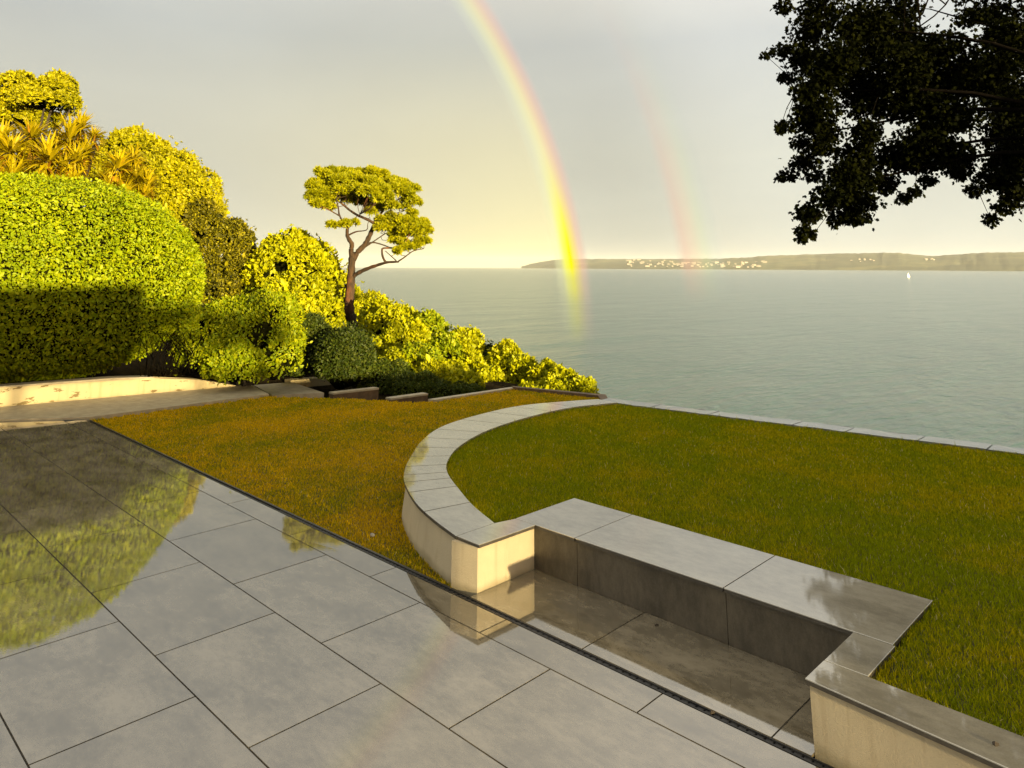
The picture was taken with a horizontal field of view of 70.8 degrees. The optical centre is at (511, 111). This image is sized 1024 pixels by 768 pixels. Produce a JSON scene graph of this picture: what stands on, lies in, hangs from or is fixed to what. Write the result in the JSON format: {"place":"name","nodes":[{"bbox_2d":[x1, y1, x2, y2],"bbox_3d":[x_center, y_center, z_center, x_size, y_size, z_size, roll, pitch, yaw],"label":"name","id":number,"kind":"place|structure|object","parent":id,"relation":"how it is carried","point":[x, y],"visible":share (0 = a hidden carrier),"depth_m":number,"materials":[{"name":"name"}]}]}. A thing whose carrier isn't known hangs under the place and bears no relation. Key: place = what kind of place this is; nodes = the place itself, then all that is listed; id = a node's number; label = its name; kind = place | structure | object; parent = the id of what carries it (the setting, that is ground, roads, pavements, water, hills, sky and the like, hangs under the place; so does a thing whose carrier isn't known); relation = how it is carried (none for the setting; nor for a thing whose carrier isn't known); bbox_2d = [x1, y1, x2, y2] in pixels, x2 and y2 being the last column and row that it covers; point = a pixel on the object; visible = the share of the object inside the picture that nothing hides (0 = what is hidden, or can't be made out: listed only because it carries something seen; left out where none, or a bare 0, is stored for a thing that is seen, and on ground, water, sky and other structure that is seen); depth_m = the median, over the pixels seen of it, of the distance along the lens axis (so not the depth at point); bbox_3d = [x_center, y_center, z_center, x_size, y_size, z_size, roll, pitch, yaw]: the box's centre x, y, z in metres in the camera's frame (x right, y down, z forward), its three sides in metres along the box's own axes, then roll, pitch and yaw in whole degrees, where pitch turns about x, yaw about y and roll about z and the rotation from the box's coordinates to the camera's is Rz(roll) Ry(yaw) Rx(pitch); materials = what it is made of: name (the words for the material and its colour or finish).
{"place":"outdoors","nodes":[
{"label":"outdoors","id":0,"kind":"place"},
{"bbox_2d":[0,385,268,421],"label":"path","id":1,"kind":"structure","parent":0,"point":[97,408],"depth_m":11.55,"materials":[{"name":"grey stone"}]},
{"bbox_2d":[1,282,517,400],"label":"hillside","id":2,"kind":"structure","parent":0,"point":[129,369],"depth_m":14.54,"materials":[{"name":"soil"}]},
{"bbox_2d":[0,67,86,167],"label":"cloud tree","id":3,"kind":"object","parent":2,"relation":"on","point":[30,96],"visible":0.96,"depth_m":25.02,"materials":[{"name":"green plant"}]},
{"bbox_2d":[0,109,108,204],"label":"cordyline palm","id":4,"kind":"object","parent":2,"relation":"on","point":[71,158],"visible":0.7,"depth_m":19.55,"materials":[{"name":"yellow plant"}]},
{"bbox_2d":[0,166,231,383],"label":"clipped hedge","id":5,"kind":"object","parent":2,"relation":"on","point":[108,279],"visible":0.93,"depth_m":12.40,"materials":[{"name":"green plant"}]},
{"bbox_2d":[0,375,235,406],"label":"garden retaining wall","id":6,"kind":"structure","parent":2,"relation":"on","point":[27,393],"depth_m":12.09,"materials":[{"name":"beige stone"}]},
{"bbox_2d":[88,141,167,200],"bbox_3d":[-10.588,3.393,19.397,2.026,5.495,2.017,-11,-17,43],"label":"cordyline palm","id":7,"kind":"object","parent":2,"relation":"on","point":[132,175],"visible":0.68,"depth_m":19.71,"materials":[{"name":"yellow plant"}]},
{"bbox_2d":[84,123,229,306],"bbox_3d":[-11.606,3.608,23.341,5.257,6.720,3.556,0,-12,1],"label":"rounded tree","id":8,"kind":"object","parent":2,"relation":"on","point":[184,175],"visible":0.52,"depth_m":22.98,"materials":[{"name":"green plant"}]},
{"bbox_2d":[179,195,257,305],"bbox_3d":[-8.740,4.543,21.646,3.136,4.204,2.136,-11,-17,43],"label":"dark tree","id":9,"kind":"object","parent":2,"relation":"on","point":[233,238],"visible":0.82,"depth_m":21.33,"materials":[{"name":"green plant"}]},
{"bbox_2d":[165,280,312,385],"bbox_3d":[-5.243,4.340,13.709,2.818,2.220,2.201,1,-12,-4],"label":"loose bush","id":10,"kind":"object","parent":2,"relation":"on","point":[263,330],"visible":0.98,"depth_m":13.29,"materials":[{"name":"green plant"}]},
{"bbox_2d":[253,382,323,397],"bbox_3d":[-4.288,5.491,13.726,0.876,0.410,1.618,8,-14,-32],"label":"path step","id":11,"kind":"object","parent":2,"relation":"on","point":[288,389],"visible":0.43,"depth_m":13.57,"materials":[{"name":"grey stone"}]},
{"bbox_2d":[239,224,364,329],"bbox_3d":[-6.589,5.691,22.568,3.422,4.155,8.650,2,-12,-7],"label":"slope shrub","id":12,"kind":"object","parent":2,"relation":"on","point":[304,265],"visible":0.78,"depth_m":20.51,"materials":[{"name":"green plant"}]},
{"bbox_2d":[284,376,330,386],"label":"step side wall","id":13,"kind":"structure","parent":2,"relation":"on","point":[309,381],"depth_m":14.84,"materials":[{"name":"beige stone"}]},
{"bbox_2d":[283,310,333,378],"bbox_3d":[-4.302,4.941,15.084,1.139,1.602,1.406,-4,-13,20],"label":"dark bush","id":14,"kind":"object","parent":2,"relation":"on","point":[314,323],"visible":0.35,"depth_m":14.83,"materials":[{"name":"green plant"}]},
{"bbox_2d":[308,320,382,389],"bbox_3d":[-3.313,4.935,14.355,1.439,1.523,1.447,-11,-17,43],"label":"clipped ball bush","id":15,"kind":"object","parent":2,"relation":"on","point":[343,357],"visible":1,"depth_m":14.01,"materials":[{"name":"green plant"}]},
{"bbox_2d":[329,387,378,400],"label":"step kerb","id":16,"kind":"structure","parent":2,"relation":"on","point":[370,393],"depth_m":13.30,"materials":[{"name":"grey stone"}]},
{"bbox_2d":[303,164,434,326],"bbox_3d":[-4.034,3.942,20.427,3.702,5.114,2.737,0,-12,1],"label":"umbrella pine","id":17,"kind":"object","parent":2,"relation":"on","point":[370,188],"visible":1,"depth_m":20.34,"materials":[{"name":"green plant"}]},
{"bbox_2d":[337,289,431,356],"bbox_3d":[-4.159,6.833,21.497,2.711,2.874,11.116,3,-12,-12],"label":"slope shrub","id":18,"kind":"object","parent":2,"relation":"on","point":[386,321],"visible":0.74,"depth_m":18.09,"materials":[{"name":"green plant"}]},
{"bbox_2d":[386,392,427,402],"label":"step kerb","id":19,"kind":"structure","parent":2,"relation":"on","point":[418,397],"depth_m":12.86,"materials":[{"name":"grey stone"}]},
{"bbox_2d":[350,357,488,397],"bbox_3d":[-1.899,5.456,14.399,2.885,0.985,1.445,-4,-13,18],"label":"ground cover shrub","id":20,"kind":"object","parent":2,"relation":"on","point":[395,378],"visible":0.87,"depth_m":14.17,"materials":[{"name":"green plant"}]},
{"bbox_2d":[377,344,485,389],"bbox_3d":[-1.793,5.681,15.413,2.781,1.281,1.633,-11,-17,43],"label":"slope shrub","id":21,"kind":"object","parent":2,"relation":"on","point":[452,374],"visible":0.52,"depth_m":15.20,"materials":[{"name":"green plant"}]},
{"bbox_2d":[399,307,464,372],"bbox_3d":[-1.898,5.771,17.136,1.815,2.109,3.380,0,-12,3],"label":"slope shrub","id":22,"kind":"object","parent":2,"relation":"on","point":[442,344],"visible":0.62,"depth_m":16.78,"materials":[{"name":"green plant"}]},
{"bbox_2d":[444,324,489,371],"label":"slope shrub","id":23,"kind":"object","parent":2,"relation":"on","point":[472,342],"visible":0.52,"depth_m":17.10,"materials":[{"name":"green plant"}]},
{"bbox_2d":[483,340,507,370],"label":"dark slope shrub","id":24,"kind":"object","parent":2,"relation":"on","point":[487,346],"visible":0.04,"depth_m":17.55,"materials":[{"name":"green plant"}]},
{"bbox_2d":[477,338,537,383],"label":"slope shrub","id":25,"kind":"object","parent":2,"relation":"on","point":[503,356],"visible":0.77,"depth_m":16.36,"materials":[{"name":"green plant"}]},
{"bbox_2d":[518,357,599,393],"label":"slope shrub","id":26,"kind":"object","parent":2,"relation":"on","point":[546,373],"visible":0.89,"depth_m":15.15,"materials":[{"name":"green plant"}]},
{"bbox_2d":[603,398,1023,454],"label":"sea edge wall","id":27,"kind":"structure","parent":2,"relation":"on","point":[971,445],"depth_m":8.72,"materials":[{"name":"stone"}]},
{"bbox_2d":[244,290,301,302],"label":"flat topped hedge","id":28,"kind":"object","parent":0,"point":[292,297],"visible":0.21,"depth_m":18.77,"materials":[{"name":"green plant"}]},
{"bbox_2d":[91,389,598,588],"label":"lawn","id":29,"kind":"structure","parent":0,"point":[398,539],"depth_m":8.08,"materials":[{"name":"green plant"}]},
{"bbox_2d":[91,420,469,596],"bbox_3d":[-3.221,3.953,7.713,8.170,0.094,0.023,-11,-17,43],"label":"lawn edging","id":30,"kind":"object","parent":29,"relation":"on","point":[306,520],"visible":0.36,"depth_m":6.24,"materials":[{"name":"grey metal"}]},
{"bbox_2d":[428,387,512,401],"bbox_3d":[-0.670,5.183,12.719,1.923,0.412,0.128,11,-16,-42],"label":"stone edging","id":31,"kind":"object","parent":29,"relation":"on","point":[465,395],"visible":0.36,"depth_m":12.64,"materials":[{"name":"grey stone"}]},
{"bbox_2d":[402,399,616,582],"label":"curved garden wall","id":32,"kind":"structure","parent":29,"relation":"on","point":[440,513],"depth_m":6.33,"materials":[{"name":"stone"}]},
{"bbox_2d":[512,386,606,399],"bbox_3d":[1.171,5.094,12.319,1.006,0.430,3.099,7,-14,-29],"label":"timber edging","id":33,"kind":"object","parent":29,"relation":"on","point":[581,394],"visible":0.25,"depth_m":12.85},
{"bbox_2d":[0,419,817,767],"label":"patio","id":34,"kind":"structure","parent":0,"point":[268,637],"depth_m":4.17,"materials":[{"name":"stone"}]},
{"bbox_2d":[87,420,833,767],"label":"drain channel","id":35,"kind":"object","parent":34,"relation":"in","point":[647,682],"visible":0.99,"depth_m":4.40,"materials":[{"name":"black metal"}]},
{"bbox_2d":[805,632,1023,767],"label":"retaining wall","id":36,"kind":"structure","parent":34,"relation":"on","point":[861,718],"depth_m":3.18,"materials":[{"name":"stone"}]},
{"bbox_2d":[451,519,534,596],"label":"rendered pier","id":37,"kind":"structure","parent":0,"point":[488,556],"depth_m":5.14,"materials":[{"name":"paint"}]},
{"bbox_2d":[0,0,1023,267],"label":"sky","id":38,"kind":"structure","parent":0,"point":[658,117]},
{"bbox_2d":[465,0,583,288],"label":"primary rainbow","id":39,"kind":"object","parent":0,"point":[571,258],"visible":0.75,"depth_m":157.15},
{"bbox_2d":[340,267,1023,447],"bbox_3d":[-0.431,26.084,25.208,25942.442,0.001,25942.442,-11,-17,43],"label":"sea","id":40,"kind":"structure","parent":0,"point":[932,353],"depth_m":222.92,"materials":[{"name":"grey liquid"}]},
{"bbox_2d":[516,498,932,675],"bbox_3d":[1.237,3.281,4.800,2.689,0.612,0.705,-11,-17,43],"label":"built in bench","id":41,"kind":"object","parent":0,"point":[803,618],"visible":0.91,"depth_m":4.54,"materials":[{"name":"tile"}]},
{"bbox_2d":[445,403,1023,736],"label":"lawn","id":42,"kind":"structure","parent":0,"point":[929,656],"depth_m":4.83,"materials":[{"name":"green plant"}]},
{"bbox_2d":[521,252,1023,270],"bbox_3d":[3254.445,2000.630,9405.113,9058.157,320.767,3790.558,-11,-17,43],"label":"hills","id":43,"kind":"structure","parent":0,"point":[1000,261],"depth_m":7862.84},
{"bbox_2d":[758,0,1023,244],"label":"overhanging tree","id":44,"kind":"object","parent":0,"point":[920,83],"visible":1,"depth_m":13.18,"materials":[{"name":"green plant"}]}
]}

